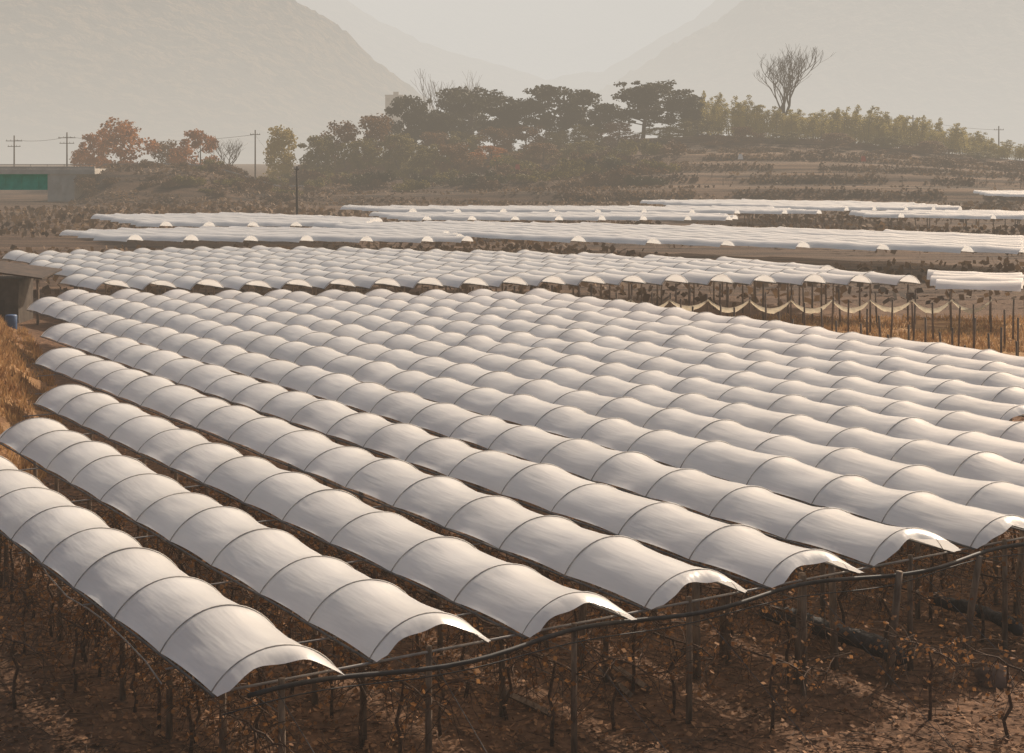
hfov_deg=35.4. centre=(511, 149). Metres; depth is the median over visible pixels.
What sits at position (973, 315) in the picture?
vineyard post
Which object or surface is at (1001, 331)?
vineyard post
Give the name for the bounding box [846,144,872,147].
dry shrub
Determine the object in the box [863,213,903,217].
film tunnel
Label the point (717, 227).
film tunnel
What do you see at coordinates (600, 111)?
pine tree
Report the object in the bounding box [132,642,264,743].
grapevine
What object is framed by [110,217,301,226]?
film tunnel
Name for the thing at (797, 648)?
end post
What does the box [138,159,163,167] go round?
dry shrub
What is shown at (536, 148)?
leafy tree
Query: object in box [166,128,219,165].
autumn tree
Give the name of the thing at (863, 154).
dry shrub
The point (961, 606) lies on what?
tarp roll
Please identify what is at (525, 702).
plank
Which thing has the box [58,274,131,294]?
film tunnel
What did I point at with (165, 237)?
film tunnel
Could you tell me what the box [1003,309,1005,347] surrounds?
vineyard post
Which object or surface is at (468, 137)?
leafy tree
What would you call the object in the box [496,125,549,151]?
leafy tree
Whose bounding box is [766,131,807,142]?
shrub
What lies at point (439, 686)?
grapevine
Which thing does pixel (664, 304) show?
bird net
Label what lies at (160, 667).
grapevine
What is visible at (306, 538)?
grapevine
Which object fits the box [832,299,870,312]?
bird net
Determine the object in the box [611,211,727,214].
film tunnel
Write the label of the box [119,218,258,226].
film tunnel
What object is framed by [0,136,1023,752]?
ground
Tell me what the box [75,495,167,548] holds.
grapevine
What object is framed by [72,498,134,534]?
grapevine
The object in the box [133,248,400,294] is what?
film tunnel
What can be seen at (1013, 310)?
vineyard post
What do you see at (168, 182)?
dry shrub
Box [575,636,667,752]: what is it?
anchor wire
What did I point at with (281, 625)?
grapevine
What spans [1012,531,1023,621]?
end post
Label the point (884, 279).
film tunnel
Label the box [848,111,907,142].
bamboo clump
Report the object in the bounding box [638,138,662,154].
green shrub
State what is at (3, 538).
grapevine
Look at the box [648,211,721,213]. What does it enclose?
film tunnel
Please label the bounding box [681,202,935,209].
film tunnel
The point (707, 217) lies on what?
film tunnel
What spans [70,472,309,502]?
cross pipe
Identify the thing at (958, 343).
vineyard post
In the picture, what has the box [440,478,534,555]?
grapevine
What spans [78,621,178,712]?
grapevine
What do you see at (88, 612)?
grapevine
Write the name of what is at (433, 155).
leafy tree
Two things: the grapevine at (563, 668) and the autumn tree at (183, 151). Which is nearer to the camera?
the grapevine at (563, 668)
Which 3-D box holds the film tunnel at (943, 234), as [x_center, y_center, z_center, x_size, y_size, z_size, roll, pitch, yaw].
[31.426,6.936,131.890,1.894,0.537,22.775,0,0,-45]
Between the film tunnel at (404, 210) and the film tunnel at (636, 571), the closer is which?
the film tunnel at (636, 571)
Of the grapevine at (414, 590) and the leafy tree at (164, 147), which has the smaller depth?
the grapevine at (414, 590)
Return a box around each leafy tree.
[151,139,178,165]
[297,134,349,170]
[311,120,379,171]
[332,138,385,173]
[348,113,411,170]
[374,132,427,170]
[406,143,455,172]
[412,130,454,161]
[428,142,483,171]
[439,131,486,159]
[466,145,507,167]
[471,126,516,156]
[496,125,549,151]
[507,142,563,164]
[535,131,581,147]
[558,124,607,145]
[586,121,641,142]
[637,126,694,139]
[665,118,722,138]
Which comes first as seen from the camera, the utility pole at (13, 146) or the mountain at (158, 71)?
the utility pole at (13, 146)
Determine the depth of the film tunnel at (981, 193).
254.49 m
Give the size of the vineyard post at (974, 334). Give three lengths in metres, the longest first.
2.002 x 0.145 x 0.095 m
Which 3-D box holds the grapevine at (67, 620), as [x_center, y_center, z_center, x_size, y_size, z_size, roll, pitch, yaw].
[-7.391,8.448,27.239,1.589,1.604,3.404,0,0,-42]
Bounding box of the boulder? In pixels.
[974,663,1013,688]
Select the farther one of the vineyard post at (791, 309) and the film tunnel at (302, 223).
the film tunnel at (302, 223)
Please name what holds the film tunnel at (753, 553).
on the ground at (848, 260)
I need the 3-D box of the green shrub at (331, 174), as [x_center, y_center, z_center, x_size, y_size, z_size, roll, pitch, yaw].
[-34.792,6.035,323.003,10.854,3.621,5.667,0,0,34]
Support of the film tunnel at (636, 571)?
on the ground at (848, 260)
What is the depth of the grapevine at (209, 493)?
36.67 m
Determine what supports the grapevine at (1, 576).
on the ground at (848, 260)
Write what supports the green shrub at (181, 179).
on the ground at (848, 260)
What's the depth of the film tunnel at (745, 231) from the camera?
131.79 m
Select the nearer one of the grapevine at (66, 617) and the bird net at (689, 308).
the grapevine at (66, 617)
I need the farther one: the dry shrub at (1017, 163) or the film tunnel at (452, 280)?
the dry shrub at (1017, 163)
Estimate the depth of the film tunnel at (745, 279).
92.64 m
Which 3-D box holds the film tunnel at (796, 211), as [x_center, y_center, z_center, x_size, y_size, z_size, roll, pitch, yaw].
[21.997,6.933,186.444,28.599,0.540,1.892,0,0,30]
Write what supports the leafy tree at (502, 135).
on the ground at (848, 260)
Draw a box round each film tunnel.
[0,417,490,752]
[0,456,343,752]
[2,250,224,294]
[26,296,959,669]
[29,259,177,294]
[32,347,746,723]
[33,384,635,752]
[39,250,272,294]
[39,323,863,695]
[57,289,1023,648]
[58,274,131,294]
[59,230,257,241]
[69,249,313,290]
[78,232,198,241]
[86,229,312,241]
[91,214,370,222]
[93,234,142,241]
[100,215,317,226]
[103,249,356,295]
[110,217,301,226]
[110,288,1023,605]
[115,213,373,221]
[117,227,372,242]
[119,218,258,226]
[131,220,214,226]
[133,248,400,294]
[136,221,171,226]
[140,213,374,220]
[146,228,433,242]
[162,247,444,291]
[162,289,1023,551]
[166,213,379,221]
[175,227,472,242]
[192,246,489,292]
[195,213,382,221]
[199,226,462,235]
[216,290,1023,463]
[220,212,322,215]
[220,246,528,292]
[229,226,457,233]
[250,245,565,293]
[264,289,1023,442]
[293,246,606,295]
[311,227,449,232]
[313,221,660,244]
[317,289,1023,420]
[333,224,585,242]
[337,246,646,300]
[340,205,506,211]
[347,221,734,246]
[348,205,554,212]
[362,207,460,211]
[365,289,1023,420]
[369,212,562,220]
[371,221,809,248]
[379,208,416,212]
[379,213,518,220]
[379,247,688,306]
[387,214,475,220]
[390,205,600,211]
[398,215,430,220]
[401,221,889,250]
[406,212,605,220]
[419,289,1023,387]
[423,220,973,252]
[429,205,646,211]
[429,249,734,314]
[446,220,1023,253]
[447,211,646,220]
[467,289,1023,377]
[468,205,694,212]
[469,249,776,319]
[473,220,1023,246]
[500,212,690,220]
[509,205,739,213]
[517,249,827,320]
[524,288,1023,366]
[531,222,1023,244]
[533,211,731,220]
[549,205,787,213]
[567,211,737,218]
[577,252,872,318]
[581,222,1023,242]
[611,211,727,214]
[612,205,821,213]
[629,205,805,209]
[638,224,1023,240]
[640,199,950,205]
[643,254,919,321]
[647,200,947,205]
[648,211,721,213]
[663,201,961,209]
[665,205,790,208]
[671,199,937,204]
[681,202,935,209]
[691,199,924,203]
[691,224,1023,239]
[711,205,773,207]
[714,199,914,202]
[716,256,834,307]
[720,203,907,210]
[741,199,871,201]
[769,205,876,210]
[777,226,1023,237]
[812,206,848,210]
[849,210,1023,218]
[855,211,995,219]
[861,210,1022,213]
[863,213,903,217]
[884,229,1023,236]
[886,210,1023,213]
[913,209,1023,212]
[927,269,1022,279]
[930,276,1023,285]
[933,272,1023,278]
[935,279,1022,291]
[947,210,1022,211]
[979,191,1023,194]
[988,193,1023,195]
[1003,193,1023,196]
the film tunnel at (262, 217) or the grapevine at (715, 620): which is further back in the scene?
the film tunnel at (262, 217)
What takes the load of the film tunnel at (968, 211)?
on the ground at (848, 260)
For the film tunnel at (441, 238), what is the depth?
129.37 m
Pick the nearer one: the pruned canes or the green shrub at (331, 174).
the pruned canes
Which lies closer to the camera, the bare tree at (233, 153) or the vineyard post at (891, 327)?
the vineyard post at (891, 327)
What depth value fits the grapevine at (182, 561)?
31.39 m
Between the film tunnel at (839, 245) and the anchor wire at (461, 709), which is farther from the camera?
the film tunnel at (839, 245)
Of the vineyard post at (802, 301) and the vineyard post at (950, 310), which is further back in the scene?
the vineyard post at (802, 301)
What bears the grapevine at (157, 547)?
on the ground at (848, 260)
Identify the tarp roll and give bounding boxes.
[759,605,908,665]
[932,591,1022,635]
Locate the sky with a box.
[348,0,714,79]
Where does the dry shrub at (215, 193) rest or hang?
on the ground at (848, 260)
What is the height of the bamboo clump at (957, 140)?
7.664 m
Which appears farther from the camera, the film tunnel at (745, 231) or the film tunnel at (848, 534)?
the film tunnel at (745, 231)
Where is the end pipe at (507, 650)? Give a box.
[246,542,1023,697]
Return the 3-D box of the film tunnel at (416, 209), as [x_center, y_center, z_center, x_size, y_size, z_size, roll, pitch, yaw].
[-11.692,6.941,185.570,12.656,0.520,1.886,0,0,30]
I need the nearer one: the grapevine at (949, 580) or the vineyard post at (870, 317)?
the grapevine at (949, 580)
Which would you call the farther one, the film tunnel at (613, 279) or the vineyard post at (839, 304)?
the film tunnel at (613, 279)
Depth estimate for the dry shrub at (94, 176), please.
288.85 m
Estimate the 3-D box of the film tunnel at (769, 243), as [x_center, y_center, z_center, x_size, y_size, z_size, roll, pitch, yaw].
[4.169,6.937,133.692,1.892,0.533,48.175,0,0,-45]
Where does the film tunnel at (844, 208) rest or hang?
on the ground at (848, 260)
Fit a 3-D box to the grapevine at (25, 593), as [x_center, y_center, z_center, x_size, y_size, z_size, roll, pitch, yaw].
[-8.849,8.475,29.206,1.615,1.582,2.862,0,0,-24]
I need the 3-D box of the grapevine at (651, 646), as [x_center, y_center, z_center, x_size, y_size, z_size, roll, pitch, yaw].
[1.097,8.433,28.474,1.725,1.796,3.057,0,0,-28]
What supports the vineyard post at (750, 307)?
on the ground at (848, 260)
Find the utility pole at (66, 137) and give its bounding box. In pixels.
[58,132,75,165]
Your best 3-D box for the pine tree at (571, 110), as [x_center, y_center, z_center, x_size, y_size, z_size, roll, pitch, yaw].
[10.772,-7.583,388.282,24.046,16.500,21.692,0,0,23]
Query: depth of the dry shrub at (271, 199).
275.31 m
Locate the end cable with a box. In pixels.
[222,554,1023,715]
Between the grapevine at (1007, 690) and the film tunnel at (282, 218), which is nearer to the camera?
the grapevine at (1007, 690)
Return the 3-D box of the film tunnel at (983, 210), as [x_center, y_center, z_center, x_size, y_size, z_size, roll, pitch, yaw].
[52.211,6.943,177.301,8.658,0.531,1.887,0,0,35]
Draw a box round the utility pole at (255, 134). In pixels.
[250,130,259,177]
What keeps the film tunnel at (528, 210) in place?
on the ground at (848, 260)
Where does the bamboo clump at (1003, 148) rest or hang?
on the ground at (848, 260)
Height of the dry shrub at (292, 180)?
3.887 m
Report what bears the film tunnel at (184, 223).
on the ground at (848, 260)
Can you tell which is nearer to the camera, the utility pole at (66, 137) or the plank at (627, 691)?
the plank at (627, 691)
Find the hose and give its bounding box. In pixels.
[40,561,161,684]
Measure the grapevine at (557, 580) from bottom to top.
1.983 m
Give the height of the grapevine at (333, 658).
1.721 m
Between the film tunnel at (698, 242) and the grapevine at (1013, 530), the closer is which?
the grapevine at (1013, 530)
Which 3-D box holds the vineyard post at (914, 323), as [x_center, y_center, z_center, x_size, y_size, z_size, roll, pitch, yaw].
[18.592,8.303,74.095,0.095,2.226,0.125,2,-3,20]
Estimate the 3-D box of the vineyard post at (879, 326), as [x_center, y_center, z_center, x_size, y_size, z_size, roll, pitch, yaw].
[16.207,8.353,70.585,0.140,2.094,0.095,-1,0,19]
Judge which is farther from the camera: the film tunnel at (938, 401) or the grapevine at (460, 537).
the film tunnel at (938, 401)
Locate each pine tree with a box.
[384,95,437,146]
[408,109,466,155]
[427,86,527,143]
[477,97,541,142]
[521,84,602,141]
[583,103,623,135]
[592,80,693,138]
[657,94,709,136]
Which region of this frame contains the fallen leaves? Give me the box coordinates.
[0,393,1023,752]
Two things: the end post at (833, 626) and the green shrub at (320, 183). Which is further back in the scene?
the green shrub at (320, 183)
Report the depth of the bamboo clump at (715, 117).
382.70 m
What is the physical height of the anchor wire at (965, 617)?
1.892 m
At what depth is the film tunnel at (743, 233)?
128.72 m
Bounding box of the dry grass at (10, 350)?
[0,312,1023,531]
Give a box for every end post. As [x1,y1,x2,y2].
[577,580,587,682]
[692,582,700,679]
[719,569,724,659]
[793,572,805,683]
[828,562,838,669]
[885,570,902,684]
[960,555,982,660]
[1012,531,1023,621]
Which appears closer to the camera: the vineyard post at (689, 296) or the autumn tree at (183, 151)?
the vineyard post at (689, 296)
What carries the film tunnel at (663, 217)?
on the ground at (848, 260)
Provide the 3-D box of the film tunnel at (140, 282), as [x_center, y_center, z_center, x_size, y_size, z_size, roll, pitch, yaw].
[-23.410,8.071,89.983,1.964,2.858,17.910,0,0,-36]
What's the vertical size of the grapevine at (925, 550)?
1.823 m
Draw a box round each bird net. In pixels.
[631,299,669,306]
[670,300,707,310]
[708,299,749,312]
[750,300,790,313]
[791,300,831,313]
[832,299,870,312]
[871,300,912,312]
[912,299,951,313]
[952,299,991,313]
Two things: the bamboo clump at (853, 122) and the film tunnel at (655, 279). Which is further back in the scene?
the bamboo clump at (853, 122)
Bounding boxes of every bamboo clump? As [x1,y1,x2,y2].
[683,90,725,136]
[695,94,765,137]
[729,103,785,137]
[751,107,804,138]
[777,109,832,139]
[801,111,853,139]
[818,104,883,143]
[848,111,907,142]
[865,114,931,148]
[898,115,945,146]
[916,123,972,153]
[943,131,993,155]
[963,139,1016,157]
[990,144,1023,159]
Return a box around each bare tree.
[197,133,247,165]
[411,69,454,135]
[461,73,501,136]
[753,45,835,136]
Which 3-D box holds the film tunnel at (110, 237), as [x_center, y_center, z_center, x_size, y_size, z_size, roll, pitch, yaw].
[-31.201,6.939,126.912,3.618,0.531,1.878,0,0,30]
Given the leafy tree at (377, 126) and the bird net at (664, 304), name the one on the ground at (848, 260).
the leafy tree at (377, 126)
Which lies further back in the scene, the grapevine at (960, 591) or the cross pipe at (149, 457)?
the cross pipe at (149, 457)
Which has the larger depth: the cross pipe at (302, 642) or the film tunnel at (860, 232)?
the film tunnel at (860, 232)
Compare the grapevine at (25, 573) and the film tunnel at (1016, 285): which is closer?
the grapevine at (25, 573)
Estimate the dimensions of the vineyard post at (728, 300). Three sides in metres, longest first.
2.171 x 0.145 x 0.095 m
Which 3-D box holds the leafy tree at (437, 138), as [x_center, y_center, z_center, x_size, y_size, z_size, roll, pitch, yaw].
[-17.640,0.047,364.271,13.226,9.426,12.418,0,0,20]
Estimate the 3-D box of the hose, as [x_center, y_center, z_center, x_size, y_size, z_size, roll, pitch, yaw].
[-6.965,7.600,26.392,0.194,0.082,8.202,0,0,-29]
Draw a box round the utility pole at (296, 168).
[294,166,299,214]
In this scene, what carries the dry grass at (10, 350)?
on the ground at (848, 260)
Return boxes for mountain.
[0,0,1022,163]
[296,0,742,145]
[507,0,1023,150]
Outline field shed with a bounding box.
[0,261,61,324]
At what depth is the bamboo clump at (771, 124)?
383.28 m
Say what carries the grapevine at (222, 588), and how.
on the ground at (848, 260)
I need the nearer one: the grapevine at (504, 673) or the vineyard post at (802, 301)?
the grapevine at (504, 673)
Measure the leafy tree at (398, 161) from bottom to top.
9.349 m
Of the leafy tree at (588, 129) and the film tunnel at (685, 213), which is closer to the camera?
the film tunnel at (685, 213)
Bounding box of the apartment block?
[385,92,403,152]
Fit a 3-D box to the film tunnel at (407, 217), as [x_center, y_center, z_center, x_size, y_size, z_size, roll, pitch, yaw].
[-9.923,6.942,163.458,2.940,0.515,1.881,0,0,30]
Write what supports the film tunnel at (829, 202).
on the ground at (848, 260)
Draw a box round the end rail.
[208,537,1023,694]
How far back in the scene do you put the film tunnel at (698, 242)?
123.16 m
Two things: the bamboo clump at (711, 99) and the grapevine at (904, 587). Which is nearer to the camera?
the grapevine at (904, 587)
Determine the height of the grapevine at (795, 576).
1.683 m
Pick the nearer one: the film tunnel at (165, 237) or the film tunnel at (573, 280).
the film tunnel at (573, 280)
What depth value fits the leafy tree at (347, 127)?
349.34 m
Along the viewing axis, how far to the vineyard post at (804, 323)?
77.49 m
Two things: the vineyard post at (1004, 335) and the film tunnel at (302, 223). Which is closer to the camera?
the vineyard post at (1004, 335)
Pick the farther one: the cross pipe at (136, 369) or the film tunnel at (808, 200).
the film tunnel at (808, 200)
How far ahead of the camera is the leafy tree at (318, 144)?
343.72 m
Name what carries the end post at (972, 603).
on the ground at (848, 260)
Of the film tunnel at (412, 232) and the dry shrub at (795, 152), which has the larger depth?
the dry shrub at (795, 152)
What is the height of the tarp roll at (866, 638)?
0.437 m
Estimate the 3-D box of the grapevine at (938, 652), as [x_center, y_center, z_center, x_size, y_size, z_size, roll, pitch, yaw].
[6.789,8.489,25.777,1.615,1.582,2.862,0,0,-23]
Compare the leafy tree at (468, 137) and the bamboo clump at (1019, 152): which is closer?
the leafy tree at (468, 137)
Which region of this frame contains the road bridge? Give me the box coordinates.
[0,164,105,201]
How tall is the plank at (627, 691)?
0.160 m
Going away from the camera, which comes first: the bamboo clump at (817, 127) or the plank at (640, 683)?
the plank at (640, 683)
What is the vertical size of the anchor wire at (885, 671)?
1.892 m
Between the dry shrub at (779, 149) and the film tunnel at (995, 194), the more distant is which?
the dry shrub at (779, 149)
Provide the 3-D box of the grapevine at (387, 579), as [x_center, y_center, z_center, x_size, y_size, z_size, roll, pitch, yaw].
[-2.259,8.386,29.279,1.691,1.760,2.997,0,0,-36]
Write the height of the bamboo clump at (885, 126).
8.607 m
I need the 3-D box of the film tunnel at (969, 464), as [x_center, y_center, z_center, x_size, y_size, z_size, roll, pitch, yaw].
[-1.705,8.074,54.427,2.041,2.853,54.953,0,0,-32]
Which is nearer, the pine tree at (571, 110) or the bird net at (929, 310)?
the bird net at (929, 310)
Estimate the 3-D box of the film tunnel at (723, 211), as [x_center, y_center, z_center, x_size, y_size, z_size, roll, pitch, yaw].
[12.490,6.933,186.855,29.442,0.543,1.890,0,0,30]
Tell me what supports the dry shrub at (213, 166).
on the ground at (848, 260)
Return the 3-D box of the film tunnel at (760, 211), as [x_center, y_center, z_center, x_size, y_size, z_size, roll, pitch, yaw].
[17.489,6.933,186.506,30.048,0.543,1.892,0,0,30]
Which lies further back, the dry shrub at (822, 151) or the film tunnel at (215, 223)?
the dry shrub at (822, 151)
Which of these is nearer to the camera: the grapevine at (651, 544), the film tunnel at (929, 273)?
the grapevine at (651, 544)
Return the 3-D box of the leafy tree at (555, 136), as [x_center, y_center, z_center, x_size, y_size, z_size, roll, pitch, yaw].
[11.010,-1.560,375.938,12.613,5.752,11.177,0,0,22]
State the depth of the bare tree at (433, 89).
464.63 m
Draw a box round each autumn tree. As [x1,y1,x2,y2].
[69,132,107,166]
[76,117,161,166]
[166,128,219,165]
[262,124,297,177]
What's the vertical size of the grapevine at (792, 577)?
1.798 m
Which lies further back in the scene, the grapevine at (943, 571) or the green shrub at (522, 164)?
the green shrub at (522, 164)
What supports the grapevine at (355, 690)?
on the ground at (848, 260)
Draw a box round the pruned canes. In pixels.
[0,532,1023,752]
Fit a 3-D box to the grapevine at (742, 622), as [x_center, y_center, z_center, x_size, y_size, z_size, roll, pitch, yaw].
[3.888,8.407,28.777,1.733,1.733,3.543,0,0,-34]
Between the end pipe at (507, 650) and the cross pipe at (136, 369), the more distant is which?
the cross pipe at (136, 369)
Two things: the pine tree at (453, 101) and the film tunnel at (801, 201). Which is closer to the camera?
the film tunnel at (801, 201)
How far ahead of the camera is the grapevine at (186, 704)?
24.23 m
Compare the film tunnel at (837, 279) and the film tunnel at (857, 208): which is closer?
the film tunnel at (837, 279)
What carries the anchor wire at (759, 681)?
attached to the ground at (848, 260)
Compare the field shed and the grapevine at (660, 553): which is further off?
the field shed
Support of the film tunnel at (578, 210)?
on the ground at (848, 260)
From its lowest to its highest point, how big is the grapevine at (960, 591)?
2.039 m
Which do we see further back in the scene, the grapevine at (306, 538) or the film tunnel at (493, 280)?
the film tunnel at (493, 280)
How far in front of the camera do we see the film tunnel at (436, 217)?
163.69 m
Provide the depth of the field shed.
84.69 m
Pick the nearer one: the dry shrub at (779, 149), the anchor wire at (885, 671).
the anchor wire at (885, 671)
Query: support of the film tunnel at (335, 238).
on the ground at (848, 260)
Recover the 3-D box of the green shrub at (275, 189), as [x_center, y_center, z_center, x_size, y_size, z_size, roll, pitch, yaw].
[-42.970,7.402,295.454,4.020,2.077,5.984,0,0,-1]
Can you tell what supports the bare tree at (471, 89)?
on the ground at (848, 260)
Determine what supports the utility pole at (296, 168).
on the ground at (848, 260)
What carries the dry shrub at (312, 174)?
on the ground at (848, 260)
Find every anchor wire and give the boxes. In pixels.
[431,657,486,752]
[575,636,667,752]
[696,606,818,752]
[810,585,955,752]
[912,564,1021,673]
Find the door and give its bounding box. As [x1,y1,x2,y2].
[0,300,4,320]
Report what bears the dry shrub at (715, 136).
on the ground at (848, 260)
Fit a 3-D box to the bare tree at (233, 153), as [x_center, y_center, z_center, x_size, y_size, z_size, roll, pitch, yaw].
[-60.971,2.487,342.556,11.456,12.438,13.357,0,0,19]
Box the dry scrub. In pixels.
[0,137,1023,306]
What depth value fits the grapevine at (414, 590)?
28.05 m
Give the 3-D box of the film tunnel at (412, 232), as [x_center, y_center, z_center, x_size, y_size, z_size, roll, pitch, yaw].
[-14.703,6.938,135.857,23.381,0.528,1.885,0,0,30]
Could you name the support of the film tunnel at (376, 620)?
on the ground at (848, 260)
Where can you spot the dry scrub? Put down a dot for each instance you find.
(80, 216)
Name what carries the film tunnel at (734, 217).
on the ground at (848, 260)
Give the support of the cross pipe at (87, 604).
attached to the film tunnel at (848, 534)
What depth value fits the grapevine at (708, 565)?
33.15 m
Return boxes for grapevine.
[0,530,24,587]
[0,532,63,603]
[0,549,71,617]
[0,562,74,653]
[0,613,84,708]
[1,546,81,637]
[15,595,124,692]
[33,580,138,659]
[38,571,128,661]
[41,583,144,676]
[56,596,177,693]
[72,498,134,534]
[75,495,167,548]
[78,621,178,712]
[92,625,194,728]
[107,511,194,576]
[120,648,251,752]
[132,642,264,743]
[140,529,247,602]
[146,668,314,752]
[166,539,235,586]
[174,691,333,752]
[179,479,268,523]
[185,482,267,520]
[205,565,298,635]
[207,569,309,671]
[216,492,305,536]
[233,662,322,737]
[249,596,358,693]
[256,515,331,555]
[263,521,351,559]
[283,622,401,717]
[295,616,441,748]
[314,541,389,580]
[316,652,493,752]
[344,555,429,599]
[346,553,490,666]
[375,501,431,582]
[377,501,488,597]
[401,635,513,735]
[405,581,545,697]
[406,517,498,610]
[438,597,578,719]
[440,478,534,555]
[471,628,638,745]
[474,539,555,572]
[492,545,608,647]
[526,507,606,584]
[543,567,653,666]
[545,616,694,731]
[554,580,702,691]
[599,534,674,617]
[599,613,748,714]
[600,491,708,564]
[641,542,771,638]
[661,550,794,651]
[671,530,794,602]
[672,506,744,592]
[693,624,860,731]
[714,574,862,682]
[733,547,846,607]
[772,544,920,645]
[773,516,896,590]
[833,552,973,646]
[847,546,954,608]
[848,615,992,719]
[857,515,947,571]
[880,538,1022,622]
[900,538,1008,588]
[913,552,1023,641]
[930,610,1023,737]
[938,530,1023,589]
[992,530,1023,591]
[998,528,1015,573]
[998,528,1018,543]
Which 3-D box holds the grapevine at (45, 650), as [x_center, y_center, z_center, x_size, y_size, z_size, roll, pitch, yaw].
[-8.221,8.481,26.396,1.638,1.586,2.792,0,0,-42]
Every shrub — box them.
[73,176,100,188]
[82,174,98,179]
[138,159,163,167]
[146,174,166,178]
[161,176,189,187]
[171,174,206,185]
[175,161,188,168]
[192,165,204,170]
[198,188,214,191]
[202,158,224,165]
[203,162,219,170]
[206,189,226,197]
[221,165,248,174]
[224,166,242,174]
[243,176,268,184]
[255,175,288,184]
[265,195,277,201]
[271,184,285,191]
[287,170,327,185]
[298,169,323,184]
[306,177,324,187]
[321,171,351,184]
[346,169,396,186]
[392,180,430,191]
[432,168,458,180]
[489,156,539,170]
[512,149,544,159]
[515,170,550,181]
[615,139,638,154]
[624,174,669,185]
[627,179,648,185]
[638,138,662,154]
[652,139,668,144]
[659,140,689,154]
[693,135,728,140]
[701,133,719,140]
[717,146,755,152]
[724,126,768,141]
[763,147,790,151]
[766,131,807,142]
[789,150,806,154]
[806,132,855,145]
[807,147,832,153]
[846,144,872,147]
[849,152,876,156]
[862,149,888,154]
[863,136,907,148]
[908,140,948,153]
[958,151,999,159]
[1005,160,1023,165]
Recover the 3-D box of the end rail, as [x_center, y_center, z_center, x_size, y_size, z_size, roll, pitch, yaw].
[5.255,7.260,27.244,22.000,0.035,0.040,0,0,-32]
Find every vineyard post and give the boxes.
[689,288,690,305]
[727,287,728,316]
[749,296,750,317]
[765,304,766,320]
[790,295,791,323]
[802,287,803,322]
[803,303,805,325]
[820,308,822,326]
[831,297,833,330]
[838,289,840,322]
[847,299,849,331]
[866,309,867,334]
[869,298,870,332]
[875,291,877,323]
[878,315,880,336]
[890,299,893,337]
[907,325,909,339]
[911,297,912,330]
[912,305,915,340]
[924,317,926,341]
[932,302,933,338]
[949,292,951,328]
[951,328,952,344]
[957,306,960,346]
[973,304,974,330]
[973,318,975,348]
[987,333,989,348]
[989,290,990,322]
[990,296,991,331]
[1000,327,1002,352]
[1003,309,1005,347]
[1012,299,1014,339]
[1015,341,1017,355]
[1017,318,1018,355]
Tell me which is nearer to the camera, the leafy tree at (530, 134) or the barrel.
the barrel
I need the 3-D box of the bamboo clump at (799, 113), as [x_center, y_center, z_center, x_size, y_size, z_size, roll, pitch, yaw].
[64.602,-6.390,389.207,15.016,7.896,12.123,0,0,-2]
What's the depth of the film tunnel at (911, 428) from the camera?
46.71 m
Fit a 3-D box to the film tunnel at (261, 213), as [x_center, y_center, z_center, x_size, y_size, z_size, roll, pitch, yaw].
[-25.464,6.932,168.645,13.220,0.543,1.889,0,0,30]
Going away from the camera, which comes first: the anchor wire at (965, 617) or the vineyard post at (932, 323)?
the anchor wire at (965, 617)
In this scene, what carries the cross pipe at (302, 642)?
attached to the film tunnel at (214, 640)
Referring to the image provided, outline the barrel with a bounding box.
[5,314,16,328]
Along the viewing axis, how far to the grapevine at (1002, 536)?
33.81 m
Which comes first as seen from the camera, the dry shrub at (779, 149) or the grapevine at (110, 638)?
the grapevine at (110, 638)
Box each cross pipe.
[0,400,432,442]
[18,466,673,553]
[20,419,502,470]
[23,398,224,416]
[36,358,275,376]
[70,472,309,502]
[83,496,788,605]
[165,549,826,669]
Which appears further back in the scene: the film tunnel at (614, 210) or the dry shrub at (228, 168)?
the dry shrub at (228, 168)
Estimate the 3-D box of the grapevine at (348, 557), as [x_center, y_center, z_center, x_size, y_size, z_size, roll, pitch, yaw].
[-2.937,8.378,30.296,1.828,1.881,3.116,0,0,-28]
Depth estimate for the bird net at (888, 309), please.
80.84 m
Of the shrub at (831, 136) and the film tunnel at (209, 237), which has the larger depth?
the shrub at (831, 136)
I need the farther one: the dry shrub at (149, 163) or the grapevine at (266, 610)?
the dry shrub at (149, 163)
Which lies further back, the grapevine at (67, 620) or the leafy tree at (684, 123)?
the leafy tree at (684, 123)
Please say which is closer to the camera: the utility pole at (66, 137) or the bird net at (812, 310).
the bird net at (812, 310)
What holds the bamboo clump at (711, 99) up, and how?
on the ground at (848, 260)
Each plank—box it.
[505,689,550,715]
[597,667,632,696]
[613,665,650,690]
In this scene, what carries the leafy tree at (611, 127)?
on the ground at (848, 260)
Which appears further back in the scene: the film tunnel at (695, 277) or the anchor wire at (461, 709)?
the film tunnel at (695, 277)
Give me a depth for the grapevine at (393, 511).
34.16 m
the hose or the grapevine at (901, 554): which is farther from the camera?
the grapevine at (901, 554)
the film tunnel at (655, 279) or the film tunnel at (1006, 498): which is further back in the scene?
the film tunnel at (655, 279)
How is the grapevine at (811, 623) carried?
on the ground at (848, 260)
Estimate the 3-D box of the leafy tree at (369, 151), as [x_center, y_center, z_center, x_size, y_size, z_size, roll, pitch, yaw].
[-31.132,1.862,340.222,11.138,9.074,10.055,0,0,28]
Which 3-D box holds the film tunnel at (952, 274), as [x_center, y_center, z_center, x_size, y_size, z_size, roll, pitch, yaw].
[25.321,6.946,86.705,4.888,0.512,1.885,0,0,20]
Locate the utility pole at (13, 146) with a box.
[6,135,21,165]
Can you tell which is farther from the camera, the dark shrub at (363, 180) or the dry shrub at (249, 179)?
the dark shrub at (363, 180)
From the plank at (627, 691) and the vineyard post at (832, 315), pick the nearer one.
the plank at (627, 691)
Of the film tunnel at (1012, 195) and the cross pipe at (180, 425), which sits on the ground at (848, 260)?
the film tunnel at (1012, 195)

